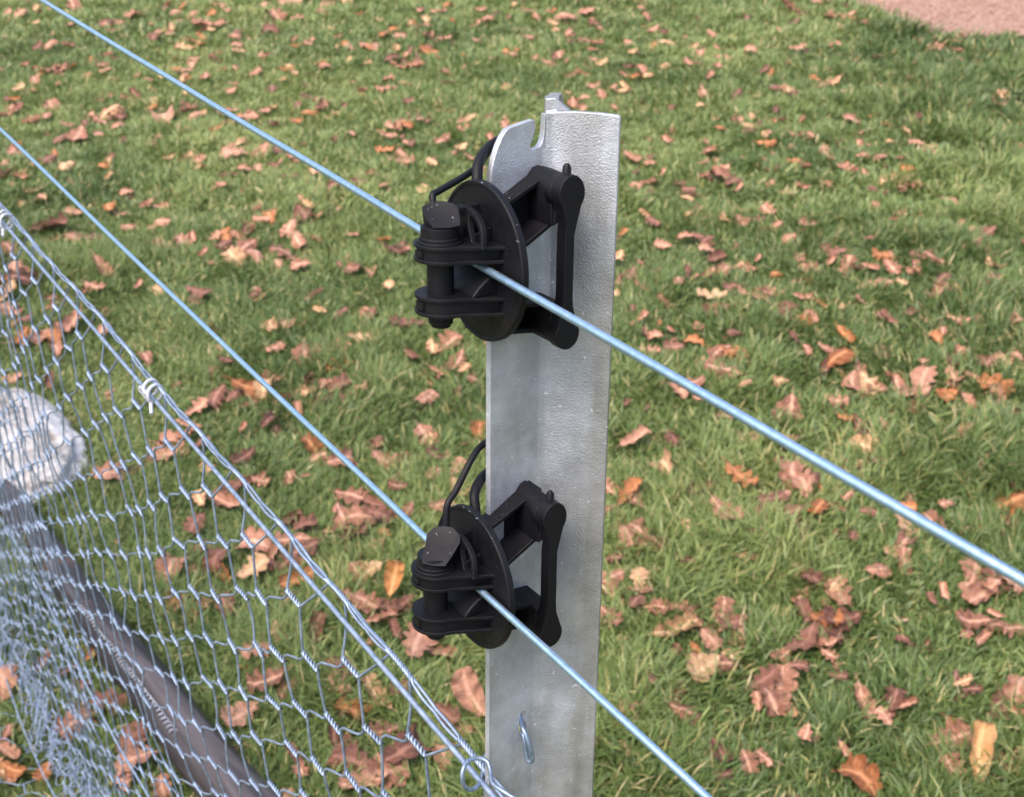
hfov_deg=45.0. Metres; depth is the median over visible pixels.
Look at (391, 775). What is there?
oak leaf
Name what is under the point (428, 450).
oak leaf
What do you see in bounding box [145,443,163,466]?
oak leaf
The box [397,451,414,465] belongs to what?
oak leaf
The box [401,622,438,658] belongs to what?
oak leaf
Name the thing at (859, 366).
oak leaf
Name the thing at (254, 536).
leaf litter
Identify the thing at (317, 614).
oak leaf
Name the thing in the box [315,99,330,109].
oak leaf
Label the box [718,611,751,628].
oak leaf
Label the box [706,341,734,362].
oak leaf
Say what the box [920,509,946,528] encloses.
oak leaf
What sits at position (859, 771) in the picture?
oak leaf
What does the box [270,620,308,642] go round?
oak leaf
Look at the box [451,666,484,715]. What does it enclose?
leaf
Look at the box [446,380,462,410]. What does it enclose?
oak leaf
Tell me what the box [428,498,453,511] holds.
oak leaf
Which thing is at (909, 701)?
oak leaf
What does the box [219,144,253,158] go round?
oak leaf
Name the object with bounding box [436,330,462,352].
oak leaf
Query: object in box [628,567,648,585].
oak leaf
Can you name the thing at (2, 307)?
oak leaf
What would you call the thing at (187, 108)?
oak leaf
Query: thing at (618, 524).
oak leaf
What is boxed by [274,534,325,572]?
oak leaf
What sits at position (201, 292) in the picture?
oak leaf
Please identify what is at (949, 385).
oak leaf
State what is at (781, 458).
oak leaf
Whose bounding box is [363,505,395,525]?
oak leaf
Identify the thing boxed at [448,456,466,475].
oak leaf
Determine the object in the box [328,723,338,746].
oak leaf
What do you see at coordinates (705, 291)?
oak leaf
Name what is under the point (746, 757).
oak leaf
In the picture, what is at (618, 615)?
oak leaf
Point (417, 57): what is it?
oak leaf
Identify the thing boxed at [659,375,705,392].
oak leaf
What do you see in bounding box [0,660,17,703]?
oak leaf
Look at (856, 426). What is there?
oak leaf
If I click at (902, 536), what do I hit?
oak leaf
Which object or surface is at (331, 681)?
oak leaf
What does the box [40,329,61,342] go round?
oak leaf
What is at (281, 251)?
oak leaf
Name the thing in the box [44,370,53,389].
oak leaf
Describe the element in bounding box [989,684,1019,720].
oak leaf
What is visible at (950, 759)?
oak leaf
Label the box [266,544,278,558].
oak leaf
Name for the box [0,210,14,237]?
netting clip
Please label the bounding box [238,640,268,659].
oak leaf
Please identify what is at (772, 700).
oak leaf
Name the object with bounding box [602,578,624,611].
oak leaf
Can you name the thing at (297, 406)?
oak leaf
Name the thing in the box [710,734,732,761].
oak leaf
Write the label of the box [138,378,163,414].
netting clip
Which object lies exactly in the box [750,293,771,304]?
oak leaf
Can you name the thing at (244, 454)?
oak leaf
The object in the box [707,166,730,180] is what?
oak leaf
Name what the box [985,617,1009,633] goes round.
oak leaf
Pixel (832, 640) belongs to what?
oak leaf
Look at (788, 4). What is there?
oak leaf
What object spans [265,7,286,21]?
oak leaf
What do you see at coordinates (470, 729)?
oak leaf
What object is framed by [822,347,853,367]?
oak leaf
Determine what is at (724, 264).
oak leaf
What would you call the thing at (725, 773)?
oak leaf
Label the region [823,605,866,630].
oak leaf
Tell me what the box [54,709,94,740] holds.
oak leaf
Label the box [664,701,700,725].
oak leaf
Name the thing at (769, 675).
oak leaf
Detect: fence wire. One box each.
[0,127,712,796]
[39,0,1023,587]
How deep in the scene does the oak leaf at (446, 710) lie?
2.10 m
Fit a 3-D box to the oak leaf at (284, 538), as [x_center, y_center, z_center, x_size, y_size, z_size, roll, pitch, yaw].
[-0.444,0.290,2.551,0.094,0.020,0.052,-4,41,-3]
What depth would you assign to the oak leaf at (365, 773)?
1.99 m
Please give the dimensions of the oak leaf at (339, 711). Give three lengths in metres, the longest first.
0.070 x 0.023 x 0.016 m
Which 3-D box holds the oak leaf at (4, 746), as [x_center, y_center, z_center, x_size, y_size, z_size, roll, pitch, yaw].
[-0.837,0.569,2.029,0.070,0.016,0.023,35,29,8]
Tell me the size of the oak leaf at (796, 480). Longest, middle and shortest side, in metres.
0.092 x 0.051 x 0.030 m
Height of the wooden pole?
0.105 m
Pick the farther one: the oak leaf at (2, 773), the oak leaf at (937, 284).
the oak leaf at (937, 284)
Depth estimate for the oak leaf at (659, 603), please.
2.34 m
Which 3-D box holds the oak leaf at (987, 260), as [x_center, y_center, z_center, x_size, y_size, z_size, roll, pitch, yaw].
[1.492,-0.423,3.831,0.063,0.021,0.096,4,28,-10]
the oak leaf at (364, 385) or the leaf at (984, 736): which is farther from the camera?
the oak leaf at (364, 385)
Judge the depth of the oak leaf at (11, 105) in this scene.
5.39 m
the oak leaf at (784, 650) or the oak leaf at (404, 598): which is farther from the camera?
the oak leaf at (404, 598)
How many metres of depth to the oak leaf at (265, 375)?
3.20 m
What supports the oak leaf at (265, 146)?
on the grass at (920, 452)
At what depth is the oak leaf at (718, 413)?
3.01 m
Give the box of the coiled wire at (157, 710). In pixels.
[38,550,177,736]
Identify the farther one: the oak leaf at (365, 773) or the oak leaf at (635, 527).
the oak leaf at (635, 527)
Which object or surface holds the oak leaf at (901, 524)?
on the grass at (920, 452)
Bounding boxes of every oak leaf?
[0,274,15,301]
[0,301,22,317]
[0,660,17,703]
[0,740,19,758]
[0,757,5,777]
[0,760,27,779]
[1,240,18,255]
[1,328,50,345]
[2,267,38,286]
[3,100,13,114]
[8,260,23,271]
[14,326,29,344]
[24,212,67,231]
[30,758,52,780]
[33,643,50,672]
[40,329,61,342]
[42,98,59,111]
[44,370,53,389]
[52,317,63,338]
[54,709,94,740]
[57,660,81,675]
[58,304,81,331]
[61,232,83,243]
[62,697,98,735]
[65,121,87,140]
[80,646,95,663]
[84,459,127,480]
[89,687,128,718]
[91,249,113,276]
[99,104,123,118]
[107,106,127,119]
[114,745,162,776]
[115,721,147,751]
[123,463,146,476]
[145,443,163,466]
[149,104,173,125]
[150,444,182,460]
[151,768,171,796]
[155,547,189,581]
[157,601,183,616]
[162,102,194,113]
[165,590,186,609]
[172,232,192,247]
[177,561,204,579]
[179,597,211,625]
[182,284,212,298]
[182,511,204,533]
[201,547,226,573]
[209,489,239,507]
[210,561,230,584]
[213,591,235,616]
[217,473,247,494]
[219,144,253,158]
[220,245,246,266]
[220,696,262,725]
[223,375,280,401]
[227,230,246,240]
[229,443,256,463]
[231,552,268,578]
[233,235,258,257]
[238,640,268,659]
[242,221,253,233]
[246,249,263,262]
[246,665,292,693]
[251,142,269,156]
[253,373,275,399]
[259,409,281,427]
[260,369,285,381]
[261,316,279,330]
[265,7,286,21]
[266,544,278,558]
[269,244,296,260]
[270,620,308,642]
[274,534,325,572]
[275,531,318,547]
[277,0,302,4]
[277,317,295,329]
[277,676,296,701]
[279,563,319,587]
[285,742,306,766]
[290,338,314,365]
[290,513,317,530]
[292,201,315,223]
[292,400,302,415]
[299,432,324,455]
[306,343,322,355]
[307,390,340,409]
[308,610,325,648]
[312,632,350,643]
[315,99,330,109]
[320,656,357,676]
[322,445,358,465]
[322,668,351,693]
[325,741,380,777]
[327,371,351,392]
[327,698,371,722]
[328,486,368,503]
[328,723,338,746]
[337,687,350,717]
[338,734,361,751]
[339,379,369,401]
[339,588,382,613]
[339,767,396,788]
[340,0,360,7]
[340,520,370,541]
[342,331,380,343]
[345,504,381,525]
[346,561,366,585]
[349,559,387,580]
[359,758,409,791]
[360,308,376,323]
[361,494,386,505]
[361,673,396,711]
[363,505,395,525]
[364,535,386,554]
[365,606,396,622]
[369,447,399,470]
[377,722,435,764]
[379,598,408,613]
[380,241,401,254]
[383,154,414,165]
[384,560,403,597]
[387,618,401,639]
[388,679,407,694]
[389,314,420,326]
[390,59,422,68]
[392,592,414,613]
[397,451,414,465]
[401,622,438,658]
[414,389,438,405]
[415,51,425,67]
[415,421,437,447]
[419,645,458,657]
[424,445,445,459]
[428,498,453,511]
[432,742,453,770]
[433,702,460,724]
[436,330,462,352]
[443,346,466,368]
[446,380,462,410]
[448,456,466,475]
[448,717,472,736]
[450,474,471,495]
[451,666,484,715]
[469,420,485,439]
[600,605,624,628]
[601,566,627,592]
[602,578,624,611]
[610,536,653,563]
[613,517,626,526]
[616,424,651,446]
[616,477,642,506]
[618,522,637,545]
[622,583,652,593]
[624,150,640,161]
[624,488,643,507]
[626,517,669,552]
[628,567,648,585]
[643,598,668,614]
[646,448,672,475]
[646,609,701,636]
[650,598,683,609]
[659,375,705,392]
[664,429,683,445]
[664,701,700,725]
[670,385,687,399]
[671,682,684,701]
[684,604,703,628]
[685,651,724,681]
[687,478,718,494]
[697,287,732,301]
[700,628,722,650]
[702,357,746,378]
[703,302,729,315]
[705,165,726,184]
[705,248,728,261]
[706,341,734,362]
[706,490,743,519]
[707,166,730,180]
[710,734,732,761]
[711,411,732,421]
[711,595,735,625]
[712,767,734,782]
[716,261,734,275]
[716,654,742,674]
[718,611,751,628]
[720,456,758,487]
[722,344,753,358]
[727,617,755,645]
[728,618,746,648]
[730,429,757,442]
[739,745,759,774]
[745,527,771,542]
[745,663,781,690]
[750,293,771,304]
[751,490,787,505]
[754,502,810,524]
[758,683,790,715]
[770,645,794,662]
[772,386,803,424]
[773,455,790,462]
[774,300,798,323]
[774,664,798,699]
[778,454,806,488]
[781,0,799,10]
[781,84,797,95]
[781,696,797,717]
[783,562,806,580]
[784,618,817,651]
[786,468,813,498]
[794,518,810,544]
[795,310,811,327]
[795,598,811,623]
[799,568,823,585]
[803,608,844,626]
[805,633,843,646]
[810,576,835,589]
[811,499,829,513]
[812,611,843,638]
[820,72,843,86]
[820,357,833,373]
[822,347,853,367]
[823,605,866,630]
[824,573,847,591]
[824,579,853,606]
[827,9,855,17]
[827,624,845,644]
[830,752,882,796]
[841,367,860,390]
[850,380,887,398]
[853,411,867,430]
[854,673,877,718]
[855,425,880,440]
[856,360,866,378]
[857,367,883,394]
[861,562,891,577]
[862,278,899,290]
[864,455,885,469]
[872,247,899,260]
[874,343,890,357]
[884,681,907,712]
[885,170,913,187]
[892,696,917,709]
[895,513,920,537]
[895,528,918,550]
[898,541,911,574]
[900,384,934,396]
[903,306,920,315]
[910,365,939,387]
[911,258,921,274]
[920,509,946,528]
[921,249,949,264]
[923,718,972,749]
[932,280,956,293]
[938,751,968,789]
[939,380,961,387]
[940,712,975,729]
[947,352,958,366]
[947,740,964,759]
[953,344,966,358]
[955,607,997,628]
[958,557,983,583]
[958,581,971,590]
[961,576,1002,605]
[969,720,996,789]
[972,372,1014,397]
[973,236,997,257]
[975,629,991,646]
[978,453,989,470]
[979,554,1009,593]
[985,256,1007,267]
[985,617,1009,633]
[988,382,1006,408]
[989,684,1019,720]
[991,490,1023,516]
[992,746,1019,773]
[993,350,1014,368]
[994,514,1020,527]
[1000,620,1023,638]
[1001,673,1023,704]
[1003,576,1023,594]
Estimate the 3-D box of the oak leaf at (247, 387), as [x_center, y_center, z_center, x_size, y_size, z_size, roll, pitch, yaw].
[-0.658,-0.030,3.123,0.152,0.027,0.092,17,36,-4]
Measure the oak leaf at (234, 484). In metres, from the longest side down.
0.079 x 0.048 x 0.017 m
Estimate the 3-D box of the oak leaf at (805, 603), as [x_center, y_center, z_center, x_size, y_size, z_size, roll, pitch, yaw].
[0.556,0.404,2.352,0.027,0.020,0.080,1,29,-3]
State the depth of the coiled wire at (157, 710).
2.13 m
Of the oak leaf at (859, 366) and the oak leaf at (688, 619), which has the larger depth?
the oak leaf at (859, 366)
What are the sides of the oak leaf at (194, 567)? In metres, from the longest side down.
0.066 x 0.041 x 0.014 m
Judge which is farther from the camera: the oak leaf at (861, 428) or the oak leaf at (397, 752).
the oak leaf at (861, 428)
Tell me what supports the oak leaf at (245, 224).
on the grass at (920, 452)
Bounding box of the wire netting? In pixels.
[0,202,506,796]
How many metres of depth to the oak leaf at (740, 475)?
2.76 m
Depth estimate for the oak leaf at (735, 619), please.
2.32 m
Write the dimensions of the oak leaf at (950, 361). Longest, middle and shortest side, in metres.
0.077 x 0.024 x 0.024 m
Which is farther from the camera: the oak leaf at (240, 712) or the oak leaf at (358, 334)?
the oak leaf at (358, 334)
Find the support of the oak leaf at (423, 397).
on the grass at (920, 452)
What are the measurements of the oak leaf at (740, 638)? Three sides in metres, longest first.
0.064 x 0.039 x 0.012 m
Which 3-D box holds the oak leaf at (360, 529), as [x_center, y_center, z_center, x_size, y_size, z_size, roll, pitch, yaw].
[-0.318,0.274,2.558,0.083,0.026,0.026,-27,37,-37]
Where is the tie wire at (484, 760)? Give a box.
[460,753,515,796]
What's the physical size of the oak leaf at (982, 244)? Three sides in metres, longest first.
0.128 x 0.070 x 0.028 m
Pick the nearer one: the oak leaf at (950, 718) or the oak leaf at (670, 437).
the oak leaf at (950, 718)
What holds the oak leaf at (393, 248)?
on the grass at (920, 452)
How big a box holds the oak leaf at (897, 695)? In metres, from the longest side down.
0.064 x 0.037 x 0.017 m
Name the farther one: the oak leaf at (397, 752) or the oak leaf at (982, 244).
the oak leaf at (982, 244)
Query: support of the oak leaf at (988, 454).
on the grass at (920, 452)
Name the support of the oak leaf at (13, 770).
on the grass at (920, 452)
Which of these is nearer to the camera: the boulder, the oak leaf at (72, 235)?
the boulder
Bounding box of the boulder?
[0,388,91,506]
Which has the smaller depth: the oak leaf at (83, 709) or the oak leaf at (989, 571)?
the oak leaf at (83, 709)
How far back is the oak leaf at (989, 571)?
2.44 m
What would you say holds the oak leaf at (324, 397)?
on the grass at (920, 452)
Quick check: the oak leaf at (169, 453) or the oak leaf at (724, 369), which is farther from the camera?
the oak leaf at (724, 369)
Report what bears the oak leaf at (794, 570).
on the grass at (920, 452)
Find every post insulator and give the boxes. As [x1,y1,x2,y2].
[411,439,566,648]
[413,136,584,349]
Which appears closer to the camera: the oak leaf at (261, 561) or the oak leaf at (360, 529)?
the oak leaf at (261, 561)
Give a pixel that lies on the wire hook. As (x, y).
(526, 744)
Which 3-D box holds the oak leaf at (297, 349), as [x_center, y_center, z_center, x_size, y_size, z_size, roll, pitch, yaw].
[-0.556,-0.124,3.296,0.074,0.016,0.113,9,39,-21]
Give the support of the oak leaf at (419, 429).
on the grass at (920, 452)
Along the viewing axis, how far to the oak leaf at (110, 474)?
2.76 m
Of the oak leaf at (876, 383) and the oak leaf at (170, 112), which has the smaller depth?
the oak leaf at (876, 383)
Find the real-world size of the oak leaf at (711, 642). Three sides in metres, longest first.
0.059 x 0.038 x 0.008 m
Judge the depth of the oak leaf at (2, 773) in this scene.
2.00 m
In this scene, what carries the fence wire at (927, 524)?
attached to the post insulator at (476, 219)
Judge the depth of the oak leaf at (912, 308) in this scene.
3.51 m
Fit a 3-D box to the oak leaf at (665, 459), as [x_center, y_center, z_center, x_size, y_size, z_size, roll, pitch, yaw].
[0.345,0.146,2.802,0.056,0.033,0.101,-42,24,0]
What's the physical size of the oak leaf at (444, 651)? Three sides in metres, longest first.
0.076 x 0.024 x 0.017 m
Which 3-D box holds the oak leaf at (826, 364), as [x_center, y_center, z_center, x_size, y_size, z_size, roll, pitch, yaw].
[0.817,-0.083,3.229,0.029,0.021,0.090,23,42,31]
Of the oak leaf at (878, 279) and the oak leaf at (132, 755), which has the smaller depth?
the oak leaf at (132, 755)
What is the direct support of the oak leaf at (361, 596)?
on the grass at (920, 452)
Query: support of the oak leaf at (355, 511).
on the grass at (920, 452)
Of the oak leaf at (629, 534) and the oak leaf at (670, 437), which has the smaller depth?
the oak leaf at (629, 534)
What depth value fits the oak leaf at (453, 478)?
2.73 m
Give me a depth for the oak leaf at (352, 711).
2.13 m
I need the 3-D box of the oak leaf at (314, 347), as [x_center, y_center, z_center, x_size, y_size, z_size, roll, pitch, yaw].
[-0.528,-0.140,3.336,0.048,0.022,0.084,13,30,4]
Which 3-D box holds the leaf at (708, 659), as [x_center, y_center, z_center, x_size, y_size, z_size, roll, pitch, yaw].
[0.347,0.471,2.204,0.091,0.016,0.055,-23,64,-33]
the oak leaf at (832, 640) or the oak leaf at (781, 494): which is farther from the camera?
the oak leaf at (781, 494)
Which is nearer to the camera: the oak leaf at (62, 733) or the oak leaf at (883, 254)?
the oak leaf at (62, 733)
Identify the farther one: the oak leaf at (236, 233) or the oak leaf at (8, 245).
the oak leaf at (236, 233)
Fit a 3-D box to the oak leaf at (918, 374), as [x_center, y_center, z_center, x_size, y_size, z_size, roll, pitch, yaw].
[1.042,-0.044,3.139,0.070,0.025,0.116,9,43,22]
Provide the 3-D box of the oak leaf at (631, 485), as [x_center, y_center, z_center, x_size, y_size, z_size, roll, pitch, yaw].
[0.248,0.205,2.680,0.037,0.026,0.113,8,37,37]
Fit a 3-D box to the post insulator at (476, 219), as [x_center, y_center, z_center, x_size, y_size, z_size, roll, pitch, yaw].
[-0.007,-0.055,0.461,0.063,0.078,0.060,-12,25,-30]
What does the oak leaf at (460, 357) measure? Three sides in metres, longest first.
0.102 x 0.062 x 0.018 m
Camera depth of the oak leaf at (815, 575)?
2.41 m
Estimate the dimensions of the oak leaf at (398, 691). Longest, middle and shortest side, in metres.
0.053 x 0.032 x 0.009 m
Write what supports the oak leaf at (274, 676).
on the grass at (920, 452)
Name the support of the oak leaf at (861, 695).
on the grass at (920, 452)
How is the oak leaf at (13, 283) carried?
on the grass at (920, 452)
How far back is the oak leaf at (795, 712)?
2.13 m
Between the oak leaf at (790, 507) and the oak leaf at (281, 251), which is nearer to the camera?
the oak leaf at (790, 507)
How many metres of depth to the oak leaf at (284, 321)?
3.46 m
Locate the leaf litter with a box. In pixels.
[0,0,1023,796]
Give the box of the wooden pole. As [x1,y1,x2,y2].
[0,478,277,796]
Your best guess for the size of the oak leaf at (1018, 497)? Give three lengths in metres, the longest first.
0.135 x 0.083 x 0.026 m
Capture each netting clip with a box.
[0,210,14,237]
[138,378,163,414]
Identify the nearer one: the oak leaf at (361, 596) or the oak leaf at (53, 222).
the oak leaf at (361, 596)
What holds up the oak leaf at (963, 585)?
on the grass at (920, 452)
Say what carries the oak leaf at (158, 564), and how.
on the grass at (920, 452)
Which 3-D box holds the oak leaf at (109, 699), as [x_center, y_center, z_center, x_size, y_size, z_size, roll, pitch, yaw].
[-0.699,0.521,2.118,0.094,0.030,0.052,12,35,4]
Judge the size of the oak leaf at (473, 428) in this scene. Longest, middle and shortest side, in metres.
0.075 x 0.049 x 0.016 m
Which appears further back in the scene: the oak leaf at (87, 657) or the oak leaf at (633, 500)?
the oak leaf at (633, 500)
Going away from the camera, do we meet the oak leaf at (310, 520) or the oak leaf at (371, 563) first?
the oak leaf at (371, 563)
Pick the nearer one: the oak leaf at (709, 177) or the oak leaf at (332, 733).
the oak leaf at (332, 733)
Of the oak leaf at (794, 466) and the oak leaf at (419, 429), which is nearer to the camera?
the oak leaf at (794, 466)
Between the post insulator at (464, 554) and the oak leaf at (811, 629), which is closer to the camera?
the post insulator at (464, 554)
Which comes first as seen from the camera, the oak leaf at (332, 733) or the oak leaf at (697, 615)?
the oak leaf at (332, 733)
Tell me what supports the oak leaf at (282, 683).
on the grass at (920, 452)
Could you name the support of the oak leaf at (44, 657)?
on the grass at (920, 452)
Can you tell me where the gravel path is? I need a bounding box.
[850,0,1023,39]
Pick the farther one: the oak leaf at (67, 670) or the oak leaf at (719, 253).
the oak leaf at (719, 253)
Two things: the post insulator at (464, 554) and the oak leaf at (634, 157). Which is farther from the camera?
the oak leaf at (634, 157)
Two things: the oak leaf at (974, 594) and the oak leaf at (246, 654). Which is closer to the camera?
the oak leaf at (246, 654)
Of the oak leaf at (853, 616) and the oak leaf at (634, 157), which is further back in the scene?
the oak leaf at (634, 157)
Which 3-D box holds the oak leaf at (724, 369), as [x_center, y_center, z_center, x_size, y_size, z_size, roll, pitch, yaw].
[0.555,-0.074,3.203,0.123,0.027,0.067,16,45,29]
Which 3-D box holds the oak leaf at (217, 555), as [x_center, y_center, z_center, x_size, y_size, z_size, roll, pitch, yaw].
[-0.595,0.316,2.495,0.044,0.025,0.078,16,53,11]
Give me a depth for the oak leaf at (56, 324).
3.43 m
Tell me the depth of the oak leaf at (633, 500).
2.67 m
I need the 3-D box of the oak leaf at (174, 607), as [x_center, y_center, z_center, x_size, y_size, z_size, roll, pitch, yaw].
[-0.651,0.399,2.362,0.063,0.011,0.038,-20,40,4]
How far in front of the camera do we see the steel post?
0.52 m
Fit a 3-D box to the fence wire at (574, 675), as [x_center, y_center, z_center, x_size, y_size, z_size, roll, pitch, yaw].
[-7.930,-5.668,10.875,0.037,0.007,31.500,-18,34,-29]
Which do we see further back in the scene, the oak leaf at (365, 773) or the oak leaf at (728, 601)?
the oak leaf at (728, 601)
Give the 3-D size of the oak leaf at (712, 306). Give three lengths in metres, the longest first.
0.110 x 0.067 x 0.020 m
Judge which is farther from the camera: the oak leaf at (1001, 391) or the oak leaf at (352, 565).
the oak leaf at (1001, 391)
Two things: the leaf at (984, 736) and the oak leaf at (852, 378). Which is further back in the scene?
the oak leaf at (852, 378)
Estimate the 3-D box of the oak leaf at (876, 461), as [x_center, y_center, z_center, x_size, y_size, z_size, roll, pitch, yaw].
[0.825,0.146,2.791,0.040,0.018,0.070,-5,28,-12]
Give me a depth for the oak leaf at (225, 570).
2.47 m
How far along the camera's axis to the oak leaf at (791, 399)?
3.03 m
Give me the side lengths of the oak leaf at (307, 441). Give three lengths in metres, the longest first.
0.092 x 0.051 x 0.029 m
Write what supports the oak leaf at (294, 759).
on the grass at (920, 452)
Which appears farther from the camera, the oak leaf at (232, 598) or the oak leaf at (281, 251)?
the oak leaf at (281, 251)
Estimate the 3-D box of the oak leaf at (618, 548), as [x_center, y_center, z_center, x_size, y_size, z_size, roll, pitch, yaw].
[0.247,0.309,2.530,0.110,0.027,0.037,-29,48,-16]
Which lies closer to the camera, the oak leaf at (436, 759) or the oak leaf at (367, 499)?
the oak leaf at (436, 759)
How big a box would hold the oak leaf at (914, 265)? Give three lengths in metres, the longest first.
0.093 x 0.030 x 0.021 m
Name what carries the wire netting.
attached to the tie wire at (484, 760)
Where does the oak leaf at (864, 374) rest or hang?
on the grass at (920, 452)
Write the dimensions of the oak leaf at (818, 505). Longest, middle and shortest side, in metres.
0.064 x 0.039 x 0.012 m
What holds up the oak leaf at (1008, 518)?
on the grass at (920, 452)
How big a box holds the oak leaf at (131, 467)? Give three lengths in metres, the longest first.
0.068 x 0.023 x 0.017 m
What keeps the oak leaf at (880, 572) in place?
on the grass at (920, 452)
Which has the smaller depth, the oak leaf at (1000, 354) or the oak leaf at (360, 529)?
the oak leaf at (360, 529)
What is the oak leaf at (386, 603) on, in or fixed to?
on the grass at (920, 452)
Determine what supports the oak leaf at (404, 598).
on the grass at (920, 452)
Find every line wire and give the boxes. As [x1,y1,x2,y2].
[0,517,149,796]
[0,661,55,796]
[2,220,497,796]
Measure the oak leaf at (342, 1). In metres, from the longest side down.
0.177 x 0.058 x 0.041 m
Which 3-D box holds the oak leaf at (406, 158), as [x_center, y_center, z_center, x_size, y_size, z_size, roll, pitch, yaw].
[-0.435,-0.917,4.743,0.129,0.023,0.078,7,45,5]
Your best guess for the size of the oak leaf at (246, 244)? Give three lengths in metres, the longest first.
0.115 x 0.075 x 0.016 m
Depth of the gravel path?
7.15 m
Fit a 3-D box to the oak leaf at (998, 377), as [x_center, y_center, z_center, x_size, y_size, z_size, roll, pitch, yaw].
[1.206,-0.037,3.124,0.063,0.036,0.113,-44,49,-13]
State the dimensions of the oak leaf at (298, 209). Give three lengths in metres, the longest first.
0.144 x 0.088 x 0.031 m
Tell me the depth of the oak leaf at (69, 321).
3.45 m
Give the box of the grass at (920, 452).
[0,0,1023,796]
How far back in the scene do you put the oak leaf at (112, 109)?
5.29 m
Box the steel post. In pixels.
[485,93,620,796]
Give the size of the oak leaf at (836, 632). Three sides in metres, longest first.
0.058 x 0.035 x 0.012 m
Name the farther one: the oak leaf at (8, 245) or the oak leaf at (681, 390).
the oak leaf at (8, 245)
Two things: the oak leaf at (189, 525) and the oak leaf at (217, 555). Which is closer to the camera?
the oak leaf at (217, 555)
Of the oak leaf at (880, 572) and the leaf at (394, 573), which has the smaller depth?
the leaf at (394, 573)
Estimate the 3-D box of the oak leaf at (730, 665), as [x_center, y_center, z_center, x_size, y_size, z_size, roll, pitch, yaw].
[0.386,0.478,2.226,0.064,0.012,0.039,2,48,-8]
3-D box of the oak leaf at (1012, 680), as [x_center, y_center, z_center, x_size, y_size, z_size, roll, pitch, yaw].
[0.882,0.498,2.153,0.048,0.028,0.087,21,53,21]
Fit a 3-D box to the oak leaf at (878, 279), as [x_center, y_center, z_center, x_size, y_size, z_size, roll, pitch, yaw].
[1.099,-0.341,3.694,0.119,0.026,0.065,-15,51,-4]
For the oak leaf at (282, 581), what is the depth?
2.42 m
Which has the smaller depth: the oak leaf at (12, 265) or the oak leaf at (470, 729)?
the oak leaf at (470, 729)
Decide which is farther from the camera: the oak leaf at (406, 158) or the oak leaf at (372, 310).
the oak leaf at (406, 158)
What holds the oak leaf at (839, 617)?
on the grass at (920, 452)
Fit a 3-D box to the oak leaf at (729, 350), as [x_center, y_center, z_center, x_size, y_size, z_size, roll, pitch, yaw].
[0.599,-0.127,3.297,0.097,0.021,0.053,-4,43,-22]
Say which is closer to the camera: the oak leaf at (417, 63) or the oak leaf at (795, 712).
the oak leaf at (795, 712)
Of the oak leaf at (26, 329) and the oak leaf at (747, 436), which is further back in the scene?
the oak leaf at (26, 329)
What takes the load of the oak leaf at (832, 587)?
on the grass at (920, 452)
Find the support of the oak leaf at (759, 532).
on the grass at (920, 452)
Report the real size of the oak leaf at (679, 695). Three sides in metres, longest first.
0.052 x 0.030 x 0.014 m
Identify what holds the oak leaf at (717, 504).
on the grass at (920, 452)
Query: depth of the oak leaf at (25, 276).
3.73 m
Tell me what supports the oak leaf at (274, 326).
on the grass at (920, 452)
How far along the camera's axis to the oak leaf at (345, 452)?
2.80 m
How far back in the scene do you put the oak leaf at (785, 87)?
5.59 m
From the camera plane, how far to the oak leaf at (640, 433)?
2.90 m
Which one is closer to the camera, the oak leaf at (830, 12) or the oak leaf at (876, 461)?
the oak leaf at (876, 461)
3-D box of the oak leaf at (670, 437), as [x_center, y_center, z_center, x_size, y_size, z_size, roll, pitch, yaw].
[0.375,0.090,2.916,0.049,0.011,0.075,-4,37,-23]
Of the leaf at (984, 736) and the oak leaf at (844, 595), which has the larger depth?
the oak leaf at (844, 595)
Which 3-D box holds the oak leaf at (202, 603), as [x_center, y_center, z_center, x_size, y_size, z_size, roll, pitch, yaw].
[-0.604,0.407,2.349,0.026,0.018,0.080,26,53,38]
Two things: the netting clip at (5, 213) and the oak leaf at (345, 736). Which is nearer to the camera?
the netting clip at (5, 213)
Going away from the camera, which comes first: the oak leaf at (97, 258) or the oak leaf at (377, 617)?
the oak leaf at (377, 617)
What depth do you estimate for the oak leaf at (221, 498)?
2.67 m
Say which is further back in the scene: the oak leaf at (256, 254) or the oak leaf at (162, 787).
the oak leaf at (256, 254)
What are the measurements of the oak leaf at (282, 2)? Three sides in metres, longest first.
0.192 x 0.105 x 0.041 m
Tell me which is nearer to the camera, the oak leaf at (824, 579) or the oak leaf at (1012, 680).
the oak leaf at (1012, 680)
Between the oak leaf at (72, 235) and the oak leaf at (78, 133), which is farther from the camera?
the oak leaf at (78, 133)
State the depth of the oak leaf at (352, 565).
2.44 m
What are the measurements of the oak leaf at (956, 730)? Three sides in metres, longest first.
0.088 x 0.058 x 0.019 m
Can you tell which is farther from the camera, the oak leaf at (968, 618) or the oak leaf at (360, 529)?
the oak leaf at (360, 529)
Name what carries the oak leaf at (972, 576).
on the grass at (920, 452)
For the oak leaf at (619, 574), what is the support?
on the grass at (920, 452)
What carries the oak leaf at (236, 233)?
on the grass at (920, 452)
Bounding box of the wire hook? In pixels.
[519,712,534,763]

